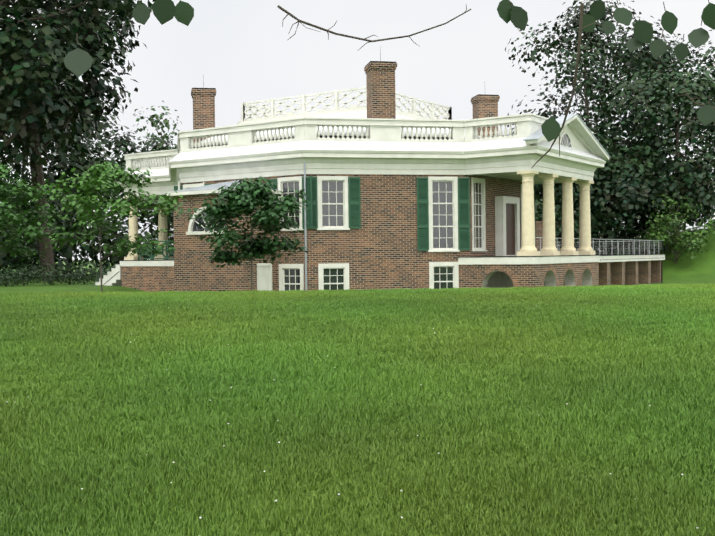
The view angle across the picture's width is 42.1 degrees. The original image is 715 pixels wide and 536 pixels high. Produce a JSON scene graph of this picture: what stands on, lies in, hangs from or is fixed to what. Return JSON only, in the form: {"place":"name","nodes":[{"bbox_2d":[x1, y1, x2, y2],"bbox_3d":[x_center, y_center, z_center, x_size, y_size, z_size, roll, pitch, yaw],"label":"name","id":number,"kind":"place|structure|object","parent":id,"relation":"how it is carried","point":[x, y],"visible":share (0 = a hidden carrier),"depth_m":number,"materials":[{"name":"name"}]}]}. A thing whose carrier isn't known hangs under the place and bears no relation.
{"place":"outdoors","nodes":[
{"label":"outdoors","id":0,"kind":"place"},
{"bbox_2d":[63,0,470,76],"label":"branch","id":1,"kind":"object","parent":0,"point":[78,62],"depth_m":3.15,"materials":[{"name":"green plant"}]},
{"bbox_2d":[133,124,516,167],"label":"house balusters","id":2,"kind":"object","parent":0,"point":[162,163],"visible":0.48,"depth_m":35.37,"materials":[{"name":"white wood"}]},
{"bbox_2d":[191,53,499,147],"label":"chimneys","id":3,"kind":"object","parent":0,"point":[380,81],"visible":0.62,"depth_m":36.36,"materials":[{"name":"brown brick"}]},
{"bbox_2d":[180,174,533,290],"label":"brick house walls","id":4,"kind":"structure","parent":0,"point":[378,250],"depth_m":35.01,"materials":[{"name":"brown brick"}]},
{"bbox_2d":[304,162,306,289],"bbox_3d":[-1.951,-1.215,34.165,0.080,6.046,0.404,-1,1,11],"label":"downspout","id":5,"kind":"object","parent":4,"relation":"attached to","point":[305,233],"visible":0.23,"depth_m":34.30,"materials":[{"name":"grey metal"}]},
{"bbox_2d":[0,228,714,535],"bbox_3d":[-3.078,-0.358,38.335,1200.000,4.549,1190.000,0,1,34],"label":"lawn","id":6,"kind":"structure","parent":0,"point":[700,269],"depth_m":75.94,"materials":[{"name":"green plant"}]},
{"bbox_2d":[0,133,65,280],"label":"tree","id":7,"kind":"object","parent":6,"relation":"on","point":[4,259],"depth_m":56.27,"materials":[{"name":"green plant"}]},
{"bbox_2d":[0,161,69,261],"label":"young tree","id":8,"kind":"object","parent":6,"relation":"on","point":[18,190],"depth_m":33.60,"materials":[{"name":"green plant"}]},
{"bbox_2d":[0,261,113,286],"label":"boxwood hedge","id":9,"kind":"object","parent":6,"relation":"on","point":[47,274],"depth_m":48.10,"materials":[{"name":"green plant"}]},
{"bbox_2d":[0,27,128,279],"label":"tree","id":10,"kind":"object","parent":6,"relation":"on","point":[64,161],"depth_m":64.44,"materials":[{"name":"green plant"}]},
{"bbox_2d":[0,0,151,180],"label":"tree","id":11,"kind":"object","parent":6,"relation":"on","point":[46,48],"depth_m":49.71,"materials":[{"name":"green plant"}]},
{"bbox_2d":[0,0,154,281],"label":"tree","id":12,"kind":"object","parent":6,"relation":"on","point":[98,54],"depth_m":55.48,"materials":[{"name":"green plant"}]},
{"bbox_2d":[27,93,138,273],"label":"tree","id":13,"kind":"object","parent":6,"relation":"on","point":[116,141],"depth_m":80.58,"materials":[{"name":"green plant"}]},
{"bbox_2d":[45,136,173,273],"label":"tree","id":14,"kind":"object","parent":6,"relation":"on","point":[114,258],"depth_m":71.53,"materials":[{"name":"green plant"}]},
{"bbox_2d":[31,162,188,291],"bbox_3d":[-7.886,-0.778,30.616,5.299,5.422,4.805,0,1,34],"label":"young tree","id":15,"kind":"object","parent":6,"relation":"on","point":[102,173],"depth_m":30.16,"materials":[{"name":"green plant"}]},
{"bbox_2d":[95,264,174,291],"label":"portico base steps","id":16,"kind":"structure","parent":6,"relation":"on","point":[152,278],"depth_m":45.09,"materials":[{"name":"brick"}]},
{"bbox_2d":[93,100,181,226],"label":"tree","id":17,"kind":"object","parent":6,"relation":"on","point":[167,125],"depth_m":78.13,"materials":[{"name":"green plant"}]},
{"bbox_2d":[173,193,276,291],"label":"brick wall","id":18,"kind":"structure","parent":6,"relation":"on","point":[193,271],"depth_m":34.79,"materials":[{"name":"brown brick"}]},
{"bbox_2d":[170,176,310,290],"bbox_3d":[-3.177,-0.434,26.808,4.207,4.365,3.701,0,1,34],"label":"young tree","id":19,"kind":"object","parent":6,"relation":"on","point":[242,196],"depth_m":26.34,"materials":[{"name":"green plant"}]},
{"bbox_2d":[7,307,682,518],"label":"lawn clover flowers","id":20,"kind":"object","parent":6,"relation":"on","point":[278,420],"visible":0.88,"depth_m":5.79,"materials":[{"name":"white plant"}]},
{"bbox_2d":[109,87,609,290],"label":"trim","id":21,"kind":"structure","parent":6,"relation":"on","point":[443,211],"depth_m":35.31,"materials":[{"name":"white wood"}]},
{"bbox_2d":[137,240,173,259],"bbox_3d":[-9.604,-0.864,45.026,3.000,0.940,0.080,0,1,34],"label":"railing","id":22,"kind":"object","parent":21,"relation":"on","point":[167,256],"visible":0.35,"depth_m":44.91,"materials":[{"name":"green"}]},
{"bbox_2d":[459,262,598,287],"bbox_3d":[7.098,0.777,37.614,3.102,1.950,6.916,0,1,34],"label":"arched brick base","id":23,"kind":"object","parent":6,"relation":"on","point":[527,275],"visible":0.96,"depth_m":35.46,"materials":[{"name":"brown brick"}]},
{"bbox_2d":[534,179,612,244],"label":"tree","id":24,"kind":"object","parent":6,"relation":"on","point":[576,191],"depth_m":79.15,"materials":[{"name":"green plant"}]},
{"bbox_2d":[505,0,679,232],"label":"tree","id":25,"kind":"object","parent":6,"relation":"on","point":[597,41],"depth_m":90.28,"materials":[{"name":"green plant"}]},
{"bbox_2d":[535,126,656,250],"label":"tree","id":26,"kind":"object","parent":6,"relation":"on","point":[599,175],"depth_m":81.34,"materials":[{"name":"green plant"}]},
{"bbox_2d":[535,221,665,285],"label":"terrace","id":27,"kind":"structure","parent":6,"relation":"on","point":[632,269],"depth_m":66.56,"materials":[{"name":"brick"}]},
{"bbox_2d":[536,115,714,254],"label":"tree","id":28,"kind":"object","parent":6,"relation":"on","point":[625,206],"depth_m":81.43,"materials":[{"name":"green plant"}]},
{"bbox_2d":[563,25,714,229],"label":"tree","id":29,"kind":"object","parent":6,"relation":"on","point":[663,58],"depth_m":95.61,"materials":[{"name":"green plant"}]},
{"bbox_2d":[582,47,714,241],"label":"tree","id":30,"kind":"object","parent":6,"relation":"on","point":[653,109],"depth_m":82.75,"materials":[{"name":"green plant"}]},
{"bbox_2d":[631,189,714,262],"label":"tree","id":31,"kind":"object","parent":6,"relation":"on","point":[683,240],"depth_m":79.14,"materials":[{"name":"green plant"}]},
{"bbox_2d":[666,30,714,193],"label":"tree","id":32,"kind":"object","parent":6,"relation":"on","point":[708,51],"depth_m":90.63,"materials":[{"name":"green plant"}]},
{"bbox_2d":[0,0,714,259],"label":"sky","id":33,"kind":"structure","parent":0,"point":[241,49],"materials":[{"name":"white"}]},
{"bbox_2d":[124,170,594,259],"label":"columns","id":34,"kind":"structure","parent":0,"point":[529,248],"depth_m":37.57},
{"bbox_2d":[497,0,610,168],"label":"branch","id":35,"kind":"object","parent":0,"point":[517,16],"depth_m":2.86,"materials":[{"name":"green plant"}]},
{"bbox_2d":[579,0,714,125],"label":"branch","id":36,"kind":"object","parent":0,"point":[643,30],"depth_m":2.94,"materials":[{"name":"green plant"}]}
]}

